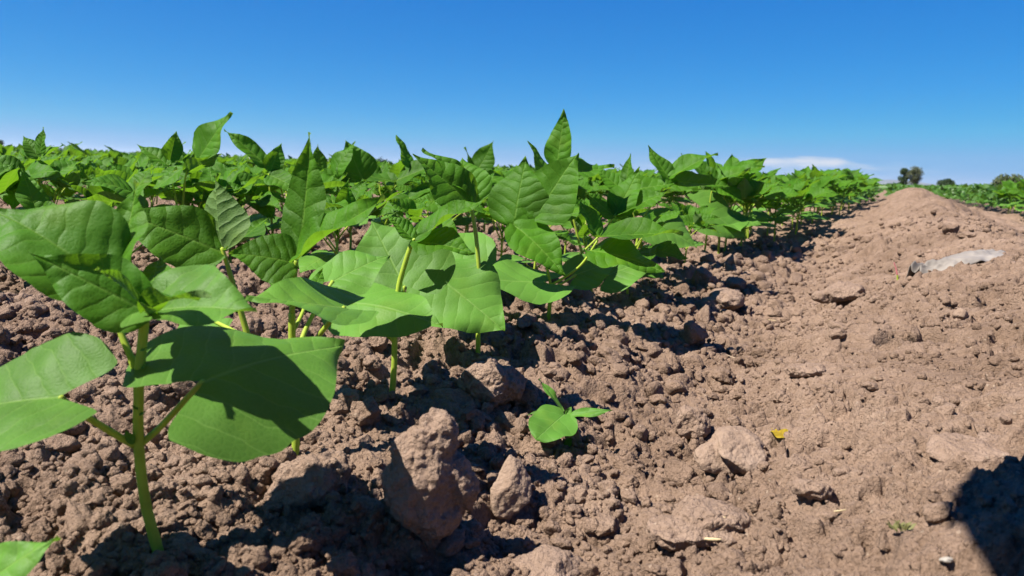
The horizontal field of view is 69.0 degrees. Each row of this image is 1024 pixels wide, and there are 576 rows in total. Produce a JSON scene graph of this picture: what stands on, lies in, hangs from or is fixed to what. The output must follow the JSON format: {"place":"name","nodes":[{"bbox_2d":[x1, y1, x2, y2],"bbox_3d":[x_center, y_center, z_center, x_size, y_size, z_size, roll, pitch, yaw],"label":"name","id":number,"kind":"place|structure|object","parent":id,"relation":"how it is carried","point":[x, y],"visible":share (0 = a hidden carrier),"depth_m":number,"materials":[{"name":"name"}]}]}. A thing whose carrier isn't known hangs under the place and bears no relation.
{"place":"outdoors","nodes":[
{"label":"outdoors","id":0,"kind":"place"},
{"bbox_2d":[0,180,1023,575],"bbox_3d":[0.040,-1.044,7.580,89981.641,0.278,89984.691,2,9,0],"label":"soil ground","id":1,"kind":"structure","parent":0,"point":[880,490],"depth_m":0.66,"materials":[{"name":"soil"}]},
{"bbox_2d":[0,144,45,164],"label":"bean plant","id":2,"kind":"object","parent":1,"relation":"on","point":[6,150],"visible":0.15,"depth_m":2.98,"materials":[{"name":"green plant"}]},
{"bbox_2d":[0,163,56,193],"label":"bean plant","id":3,"kind":"object","parent":1,"relation":"on","point":[9,179],"visible":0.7,"depth_m":1.06,"materials":[{"name":"green plant"}]},
{"bbox_2d":[0,535,60,575],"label":"bean plant","id":4,"kind":"object","parent":1,"relation":"on","point":[20,558],"visible":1,"depth_m":0.34,"materials":[{"name":"green plant"}]},
{"bbox_2d":[0,127,63,208],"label":"bean plant","id":5,"kind":"object","parent":1,"relation":"on","point":[39,169],"visible":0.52,"depth_m":1.08,"materials":[{"name":"green plant"}]},
{"bbox_2d":[14,151,82,209],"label":"bean plant","id":6,"kind":"object","parent":1,"relation":"on","point":[64,167],"visible":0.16,"depth_m":1.77,"materials":[{"name":"green plant"}]},
{"bbox_2d":[25,154,82,200],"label":"bean plant","id":7,"kind":"object","parent":1,"relation":"on","point":[70,158],"visible":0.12,"depth_m":2.51,"materials":[{"name":"green plant"}]},
{"bbox_2d":[36,166,86,204],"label":"bean plant","id":8,"kind":"object","parent":1,"relation":"on","point":[63,190],"visible":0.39,"depth_m":1.85,"materials":[{"name":"green plant"}]},
{"bbox_2d":[43,142,81,159],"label":"bean plant","id":9,"kind":"object","parent":1,"relation":"on","point":[66,149],"visible":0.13,"depth_m":3.90,"materials":[{"name":"green plant"}]},
{"bbox_2d":[15,164,152,209],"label":"bean plant","id":10,"kind":"object","parent":1,"relation":"on","point":[30,192],"visible":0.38,"depth_m":1.04,"materials":[{"name":"green plant"}]},
{"bbox_2d":[67,153,105,197],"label":"bean plant","id":11,"kind":"object","parent":1,"relation":"on","point":[86,160],"visible":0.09,"depth_m":2.61,"materials":[{"name":"green plant"}]},
{"bbox_2d":[68,142,117,159],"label":"bean plant","id":12,"kind":"object","parent":1,"relation":"on","point":[76,150],"visible":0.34,"depth_m":3.37,"materials":[{"name":"green plant"}]},
{"bbox_2d":[73,157,114,195],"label":"bean plant","id":13,"kind":"object","parent":1,"relation":"on","point":[106,162],"visible":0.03,"depth_m":2.75,"materials":[{"name":"green plant"}]},
{"bbox_2d":[59,160,177,261],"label":"bean plant","id":14,"kind":"object","parent":1,"relation":"on","point":[126,173],"visible":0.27,"depth_m":1.14,"materials":[{"name":"green plant"}]},
{"bbox_2d":[72,153,164,209],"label":"bean plant","id":15,"kind":"object","parent":1,"relation":"on","point":[140,162],"visible":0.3,"depth_m":1.92,"materials":[{"name":"green plant"}]},
{"bbox_2d":[104,145,137,163],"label":"bean plant","id":16,"kind":"object","parent":1,"relation":"on","point":[113,154],"visible":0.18,"depth_m":3.42,"materials":[{"name":"green plant"}]},
{"bbox_2d":[99,152,156,169],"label":"bean plant","id":17,"kind":"object","parent":1,"relation":"on","point":[124,159],"visible":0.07,"depth_m":2.76,"materials":[{"name":"green plant"}]},
{"bbox_2d":[143,161,176,206],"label":"bean plant","id":18,"kind":"object","parent":1,"relation":"on","point":[151,197],"visible":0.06,"depth_m":2.11,"materials":[{"name":"green plant"}]},
{"bbox_2d":[0,180,344,552],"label":"bean plant","id":19,"kind":"object","parent":1,"relation":"on","point":[247,397],"visible":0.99,"depth_m":0.40,"materials":[{"name":"green plant"}]},
{"bbox_2d":[137,112,232,204],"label":"bean plant","id":20,"kind":"object","parent":1,"relation":"on","point":[206,144],"visible":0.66,"depth_m":1.30,"materials":[{"name":"green plant"}]},
{"bbox_2d":[138,175,269,333],"bbox_3d":[-0.266,0.008,0.629,0.115,0.205,0.081,0,9,-15],"label":"bean plant","id":21,"kind":"object","parent":1,"relation":"on","point":[216,228],"visible":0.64,"depth_m":0.60,"materials":[{"name":"green plant"}]},
{"bbox_2d":[148,163,262,240],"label":"bean plant","id":22,"kind":"object","parent":1,"relation":"on","point":[204,184],"visible":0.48,"depth_m":1.38,"materials":[{"name":"green plant"}]},
{"bbox_2d":[156,165,285,262],"bbox_3d":[-0.554,-0.125,1.436,0.224,0.243,0.254,3,9,8],"label":"bean plant","id":23,"kind":"object","parent":1,"relation":"on","point":[273,199],"visible":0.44,"depth_m":1.44,"materials":[{"name":"green plant"}]},
{"bbox_2d":[212,159,255,197],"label":"bean plant","id":24,"kind":"object","parent":1,"relation":"on","point":[217,166],"visible":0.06,"depth_m":3.12,"materials":[{"name":"green plant"}]},
{"bbox_2d":[217,154,250,164],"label":"bean plant","id":25,"kind":"object","parent":1,"relation":"on","point":[241,159],"visible":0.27,"depth_m":4.00,"materials":[{"name":"green plant"}]},
{"bbox_2d":[223,162,263,206],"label":"bean plant","id":26,"kind":"object","parent":1,"relation":"on","point":[255,169],"visible":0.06,"depth_m":2.40,"materials":[{"name":"green plant"}]},
{"bbox_2d":[224,129,291,234],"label":"bean plant","id":27,"kind":"object","parent":1,"relation":"on","point":[272,162],"visible":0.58,"depth_m":1.50,"materials":[{"name":"green plant"}]},
{"bbox_2d":[243,169,353,231],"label":"bean plant","id":28,"kind":"object","parent":1,"relation":"on","point":[331,186],"visible":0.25,"depth_m":1.61,"materials":[{"name":"green plant"}]},
{"bbox_2d":[263,449,350,510],"bbox_3d":[-0.142,0.136,0.518,0.056,0.041,0.046,2,9,0],"label":"clod","id":29,"kind":"object","parent":1,"relation":"on","point":[311,480],"visible":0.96,"depth_m":0.51,"materials":[{"name":"soil"}]},
{"bbox_2d":[228,132,389,454],"bbox_3d":[-0.144,0.009,0.553,0.112,0.244,0.152,2,9,0],"label":"bean plant","id":30,"kind":"object","parent":1,"relation":"on","point":[307,224],"visible":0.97,"depth_m":0.53,"materials":[{"name":"green plant"}]},
{"bbox_2d":[279,180,403,272],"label":"bean plant","id":31,"kind":"object","parent":1,"relation":"on","point":[344,197],"visible":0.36,"depth_m":1.00,"materials":[{"name":"green plant"}]},
{"bbox_2d":[313,141,376,249],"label":"bean plant","id":32,"kind":"object","parent":1,"relation":"on","point":[356,163],"visible":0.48,"depth_m":1.73,"materials":[{"name":"green plant"}]},
{"bbox_2d":[334,388,359,409],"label":"clod","id":33,"kind":"object","parent":1,"relation":"on","point":[350,395],"visible":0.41,"depth_m":0.67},
{"bbox_2d":[330,166,378,190],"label":"bean plant","id":34,"kind":"object","parent":1,"relation":"on","point":[369,185],"visible":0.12,"depth_m":2.69,"materials":[{"name":"green plant"}]},
{"bbox_2d":[339,159,426,225],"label":"bean plant","id":35,"kind":"object","parent":1,"relation":"on","point":[396,168],"visible":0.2,"depth_m":1.93,"materials":[{"name":"green plant"}]},
{"bbox_2d":[362,169,403,196],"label":"bean plant","id":36,"kind":"object","parent":1,"relation":"on","point":[388,190],"visible":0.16,"depth_m":2.98,"materials":[{"name":"green plant"}]},
{"bbox_2d":[366,135,439,224],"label":"bean plant","id":37,"kind":"object","parent":1,"relation":"on","point":[412,167],"visible":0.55,"depth_m":1.84,"materials":[{"name":"green plant"}]},
{"bbox_2d":[321,198,486,391],"bbox_3d":[-0.099,0.015,0.673,0.134,0.196,0.111,6,10,20],"label":"bean plant","id":38,"kind":"object","parent":1,"relation":"on","point":[421,258],"visible":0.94,"depth_m":0.68,"materials":[{"name":"green plant"}]},
{"bbox_2d":[394,176,433,223],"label":"bean plant","id":39,"kind":"object","parent":1,"relation":"on","point":[404,187],"visible":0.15,"depth_m":2.11,"materials":[{"name":"green plant"}]},
{"bbox_2d":[381,407,479,539],"bbox_3d":[-0.052,0.118,0.478,0.059,0.085,0.045,-3,10,-31],"label":"clod","id":40,"kind":"object","parent":1,"relation":"on","point":[430,482],"visible":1,"depth_m":0.46,"materials":[{"name":"soil"}]},
{"bbox_2d":[386,192,487,230],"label":"bean plant","id":41,"kind":"object","parent":1,"relation":"on","point":[411,209],"visible":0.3,"depth_m":1.10,"materials":[{"name":"green plant"}]},
{"bbox_2d":[406,148,504,353],"bbox_3d":[-0.067,-0.038,0.857,0.108,0.240,0.139,1,9,-8],"label":"bean plant","id":42,"kind":"object","parent":1,"relation":"on","point":[467,298],"visible":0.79,"depth_m":0.83,"materials":[{"name":"green plant"}]},
{"bbox_2d":[450,169,496,232],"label":"bean plant","id":43,"kind":"object","parent":1,"relation":"on","point":[460,220],"visible":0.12,"depth_m":2.14,"materials":[{"name":"green plant"}]},
{"bbox_2d":[462,198,497,232],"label":"bean plant","id":44,"kind":"object","parent":1,"relation":"on","point":[483,220],"visible":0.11,"depth_m":2.26,"materials":[{"name":"green plant"}]},
{"bbox_2d":[464,140,503,232],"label":"bean plant","id":45,"kind":"object","parent":1,"relation":"on","point":[483,157],"visible":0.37,"depth_m":2.30,"materials":[{"name":"green plant"}]},
{"bbox_2d":[468,202,507,256],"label":"bean plant","id":46,"kind":"object","parent":1,"relation":"on","point":[481,212],"visible":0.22,"depth_m":1.36,"materials":[{"name":"green plant"}]},
{"bbox_2d":[469,166,514,231],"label":"bean plant","id":47,"kind":"object","parent":1,"relation":"on","point":[504,174],"visible":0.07,"depth_m":2.44,"materials":[{"name":"green plant"}]},
{"bbox_2d":[457,356,527,405],"bbox_3d":[-0.019,0.092,0.731,0.066,0.053,0.052,-3,11,-32],"label":"clod","id":48,"kind":"object","parent":1,"relation":"on","point":[489,379],"visible":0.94,"depth_m":0.71,"materials":[{"name":"soil"}]},
{"bbox_2d":[2,144,1019,208],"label":"bean field","id":49,"kind":"structure","parent":1,"relation":"on","point":[980,193],"depth_m":8.23,"materials":[{"name":"plant"}]},
{"bbox_2d":[490,455,531,519],"bbox_3d":[-0.001,0.151,0.559,0.034,0.046,0.024,-1,9,-18],"label":"stone","id":50,"kind":"object","parent":1,"relation":"on","point":[510,491],"visible":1,"depth_m":0.55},
{"bbox_2d":[492,204,583,268],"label":"bean plant","id":51,"kind":"object","parent":1,"relation":"on","point":[562,234],"visible":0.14,"depth_m":1.20,"materials":[{"name":"green plant"}]},
{"bbox_2d":[512,544,582,575],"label":"clod","id":52,"kind":"object","parent":1,"relation":"on","point":[545,560],"visible":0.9,"depth_m":0.47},
{"bbox_2d":[530,167,594,225],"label":"bean plant","id":53,"kind":"object","parent":1,"relation":"on","point":[583,185],"visible":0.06,"depth_m":2.80,"materials":[{"name":"green plant"}]},
{"bbox_2d":[528,379,611,446],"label":"weed seedling","id":54,"kind":"object","parent":1,"relation":"on","point":[548,423],"visible":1,"depth_m":0.66,"materials":[{"name":"green plant"}]},
{"bbox_2d":[565,428,581,442],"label":"clod","id":55,"kind":"object","parent":1,"relation":"on","point":[576,437],"visible":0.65,"depth_m":0.68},
{"bbox_2d":[561,199,593,261],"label":"bean plant","id":56,"kind":"object","parent":1,"relation":"on","point":[573,237],"visible":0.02,"depth_m":1.59,"materials":[{"name":"green plant"}]},
{"bbox_2d":[562,198,609,257],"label":"bean plant","id":57,"kind":"object","parent":1,"relation":"on","point":[582,227],"visible":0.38,"depth_m":1.42,"materials":[{"name":"green plant"}]},
{"bbox_2d":[488,153,683,319],"bbox_3d":[0.077,-0.065,1.025,0.296,0.241,0.124,1,9,-6],"label":"bean plant","id":58,"kind":"object","parent":1,"relation":"on","point":[527,201],"visible":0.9,"depth_m":1.02,"materials":[{"name":"green plant"}]},
{"bbox_2d":[577,176,608,199],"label":"bean plant","id":59,"kind":"object","parent":1,"relation":"on","point":[582,194],"visible":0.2,"depth_m":2.85,"materials":[{"name":"green plant"}]},
{"bbox_2d":[527,109,670,292],"bbox_3d":[0.146,-0.136,1.266,0.249,0.322,0.089,2,9,0],"label":"bean plant","id":60,"kind":"object","parent":1,"relation":"on","point":[626,197],"visible":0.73,"depth_m":1.27,"materials":[{"name":"green plant"}]},
{"bbox_2d":[584,167,618,199],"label":"bean plant","id":61,"kind":"object","parent":1,"relation":"on","point":[592,178],"visible":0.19,"depth_m":3.10,"materials":[{"name":"green plant"}]},
{"bbox_2d":[590,204,654,233],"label":"bean plant","id":62,"kind":"object","parent":1,"relation":"on","point":[637,211],"visible":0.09,"depth_m":1.75,"materials":[{"name":"green plant"}]},
{"bbox_2d":[589,209,687,293],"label":"bean plant","id":63,"kind":"object","parent":1,"relation":"on","point":[667,249],"visible":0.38,"depth_m":1.32,"materials":[{"name":"green plant"}]},
{"bbox_2d":[640,168,656,177],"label":"bean plant","id":64,"kind":"object","parent":1,"relation":"on","point":[648,173],"visible":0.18,"depth_m":3.46,"materials":[{"name":"green plant"}]},
{"bbox_2d":[598,145,729,249],"bbox_3d":[0.291,-0.139,1.509,0.277,0.297,0.115,5,9,16],"label":"bean plant","id":65,"kind":"object","parent":1,"relation":"on","point":[678,175],"visible":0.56,"depth_m":1.51,"materials":[{"name":"green plant"}]},
{"bbox_2d":[659,178,692,203],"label":"bean plant","id":66,"kind":"object","parent":1,"relation":"on","point":[682,199],"visible":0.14,"depth_m":4.24,"materials":[{"name":"green plant"}]},
{"bbox_2d":[664,189,692,205],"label":"bean plant","id":67,"kind":"object","parent":1,"relation":"on","point":[671,196],"visible":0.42,"depth_m":4.13,"materials":[{"name":"green plant"}]},
{"bbox_2d":[658,201,725,262],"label":"bean plant","id":68,"kind":"object","parent":1,"relation":"on","point":[700,215],"visible":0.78,"depth_m":1.81,"materials":[{"name":"green plant"}]},
{"bbox_2d":[675,405,710,439],"bbox_3d":[0.173,0.130,0.714,0.035,0.033,0.030,2,9,0],"label":"clod","id":69,"kind":"object","parent":1,"relation":"on","point":[690,421],"visible":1,"depth_m":0.71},
{"bbox_2d":[645,495,752,551],"bbox_3d":[0.125,0.158,0.493,0.074,0.032,0.055,-5,11,-38],"label":"clod","id":70,"kind":"object","parent":1,"relation":"on","point":[696,520],"visible":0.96,"depth_m":0.48,"materials":[{"name":"soil"}]},
{"bbox_2d":[701,288,744,309],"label":"clod","id":71,"kind":"object","parent":1,"relation":"on","point":[727,298],"visible":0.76,"depth_m":1.40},
{"bbox_2d":[687,163,764,250],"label":"bean plant","id":72,"kind":"object","parent":1,"relation":"on","point":[722,211],"visible":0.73,"depth_m":2.07,"materials":[{"name":"green plant"}]},
{"bbox_2d":[681,152,776,253],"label":"bean plant","id":73,"kind":"object","parent":1,"relation":"on","point":[749,187],"visible":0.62,"depth_m":2.08,"materials":[{"name":"green plant"}]},
{"bbox_2d":[694,426,766,474],"bbox_3d":[0.182,0.135,0.618,0.057,0.033,0.054,6,10,20],"label":"stone","id":74,"kind":"object","parent":1,"relation":"on","point":[733,449],"visible":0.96,"depth_m":0.61,"materials":[{"name":"stone"}]},
{"bbox_2d":[711,179,777,250],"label":"bean plant","id":75,"kind":"object","parent":1,"relation":"on","point":[748,200],"visible":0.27,"depth_m":2.18,"materials":[{"name":"green plant"}]},
{"bbox_2d":[710,168,786,237],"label":"bean plant","id":76,"kind":"object","parent":1,"relation":"on","point":[758,175],"visible":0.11,"depth_m":2.72,"materials":[{"name":"green plant"}]},
{"bbox_2d":[711,170,790,246],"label":"bean plant","id":77,"kind":"object","parent":1,"relation":"on","point":[773,191],"visible":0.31,"depth_m":2.31,"materials":[{"name":"green plant"}]},
{"bbox_2d":[732,173,784,217],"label":"bean plant","id":78,"kind":"object","parent":1,"relation":"on","point":[758,213],"visible":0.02,"depth_m":2.80,"materials":[{"name":"green plant"}]},
{"bbox_2d":[738,176,787,241],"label":"bean plant","id":79,"kind":"object","parent":1,"relation":"on","point":[772,181],"visible":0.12,"depth_m":2.39,"materials":[{"name":"green plant"}]},
{"bbox_2d":[744,182,801,238],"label":"bean plant","id":80,"kind":"object","parent":1,"relation":"on","point":[789,192],"visible":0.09,"depth_m":2.49,"materials":[{"name":"green plant"}]},
{"bbox_2d":[771,428,787,437],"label":"fallen leaf","id":81,"kind":"object","parent":1,"relation":"on","point":[777,433],"visible":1,"depth_m":0.66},
{"bbox_2d":[762,172,832,240],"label":"bean plant","id":82,"kind":"object","parent":1,"relation":"on","point":[811,193],"visible":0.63,"depth_m":2.53,"materials":[{"name":"green plant"}]},
{"bbox_2d":[771,173,830,229],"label":"bean plant","id":83,"kind":"object","parent":1,"relation":"on","point":[820,199],"visible":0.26,"depth_m":3.21,"materials":[{"name":"green plant"}]},
{"bbox_2d":[770,174,836,234],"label":"bean plant","id":84,"kind":"object","parent":1,"relation":"on","point":[822,181],"visible":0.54,"depth_m":2.89,"materials":[{"name":"green plant"}]},
{"bbox_2d":[784,362,825,377],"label":"clod","id":85,"kind":"object","parent":1,"relation":"on","point":[802,370],"visible":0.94,"depth_m":0.82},
{"bbox_2d":[780,185,839,230],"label":"bean plant","id":86,"kind":"object","parent":1,"relation":"on","point":[830,194],"visible":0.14,"depth_m":3.08,"materials":[{"name":"green plant"}]},
{"bbox_2d":[790,478,833,500],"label":"clod","id":87,"kind":"object","parent":1,"relation":"on","point":[808,488],"visible":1,"depth_m":0.48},
{"bbox_2d":[786,166,839,223],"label":"bean plant","id":88,"kind":"object","parent":1,"relation":"on","point":[807,172],"visible":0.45,"depth_m":3.56,"materials":[{"name":"green plant"}]},
{"bbox_2d":[799,164,851,213],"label":"bean plant","id":89,"kind":"object","parent":1,"relation":"on","point":[836,179],"visible":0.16,"depth_m":4.02,"materials":[{"name":"green plant"}]},
{"bbox_2d":[804,168,852,222],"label":"bean plant","id":90,"kind":"object","parent":1,"relation":"on","point":[841,184],"visible":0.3,"depth_m":3.63,"materials":[{"name":"green plant"}]},
{"bbox_2d":[810,282,864,303],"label":"clod","id":91,"kind":"object","parent":1,"relation":"on","point":[835,292],"visible":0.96,"depth_m":1.32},
{"bbox_2d":[831,182,858,214],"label":"bean plant","id":92,"kind":"object","parent":1,"relation":"on","point":[849,186],"visible":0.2,"depth_m":4.29,"materials":[{"name":"green plant"}]},
{"bbox_2d":[835,185,867,209],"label":"bean plant","id":93,"kind":"object","parent":1,"relation":"on","point":[859,189],"visible":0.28,"depth_m":4.55,"materials":[{"name":"green plant"}]},
{"bbox_2d":[829,168,878,214],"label":"bean plant","id":94,"kind":"object","parent":1,"relation":"on","point":[855,175],"visible":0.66,"depth_m":4.08,"materials":[{"name":"green plant"}]},
{"bbox_2d":[846,174,873,209],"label":"bean plant","id":95,"kind":"object","parent":1,"relation":"on","point":[862,177],"visible":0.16,"depth_m":5.02,"materials":[{"name":"green plant"}]},
{"bbox_2d":[853,172,886,203],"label":"bean plant","id":96,"kind":"object","parent":1,"relation":"on","point":[873,185],"visible":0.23,"depth_m":6.00,"materials":[{"name":"green plant"}]},
{"bbox_2d":[887,520,915,531],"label":"weed tuft","id":97,"kind":"object","parent":1,"relation":"on","point":[901,526],"visible":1,"depth_m":0.41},
{"bbox_2d":[897,168,908,184],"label":"tree","id":98,"kind":"object","parent":1,"relation":"on","point":[903,171],"visible":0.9,"depth_m":235.92,"materials":[{"name":"green plant"}]},
{"bbox_2d":[905,166,924,184],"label":"tree","id":99,"kind":"object","parent":1,"relation":"on","point":[916,172],"visible":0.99,"depth_m":232.10,"materials":[{"name":"green plant"}]},
{"bbox_2d":[936,178,954,185],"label":"bush","id":100,"kind":"object","parent":1,"relation":"on","point":[948,181],"visible":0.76,"depth_m":255.58,"materials":[{"name":"green plant"}]},
{"bbox_2d":[906,249,1004,277],"bbox_3d":[0.842,-0.041,1.392,0.258,0.068,0.135,-1,10,-22],"label":"plastic scrap","id":101,"kind":"object","parent":1,"relation":"on","point":[966,257],"visible":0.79,"depth_m":1.34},
{"bbox_2d":[952,308,967,319],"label":"pebble","id":102,"kind":"object","parent":1,"relation":"on","point":[960,313],"visible":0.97,"depth_m":0.93,"materials":[{"name":"stone"}]},
{"bbox_2d":[925,432,1009,463],"bbox_3d":[0.334,0.116,0.525,0.082,0.018,0.044,1,9,-9],"label":"clod","id":103,"kind":"object","parent":1,"relation":"on","point":[942,447],"visible":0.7,"depth_m":0.52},
{"bbox_2d":[991,180,1013,213],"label":"bean plant","id":104,"kind":"object","parent":1,"relation":"on","point":[1008,183],"visible":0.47,"depth_m":6.27,"materials":[{"name":"green plant"}]},
{"bbox_2d":[990,173,1023,186],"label":"bush","id":105,"kind":"object","parent":1,"relation":"on","point":[996,181],"visible":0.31,"depth_m":196.57,"materials":[{"name":"green plant"}]},
{"bbox_2d":[998,185,1023,213],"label":"bean plant","id":106,"kind":"object","parent":1,"relation":"on","point":[1007,189],"visible":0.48,"depth_m":5.75,"materials":[{"name":"green plant"}]},
{"bbox_2d":[1010,177,1023,204],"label":"bean plant","id":107,"kind":"object","parent":1,"relation":"on","point":[1019,184],"visible":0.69,"depth_m":5.62,"materials":[{"name":"green plant"}]},
{"bbox_2d":[0,0,1023,184],"label":"sky","id":108,"kind":"structure","parent":0,"point":[880,88],"materials":[{"name":"blue"}]},
{"bbox_2d":[877,180,935,185],"bbox_3d":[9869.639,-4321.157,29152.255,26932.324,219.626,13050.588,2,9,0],"label":"hills","id":109,"kind":"structure","parent":0,"point":[882,182],"depth_m":27301.51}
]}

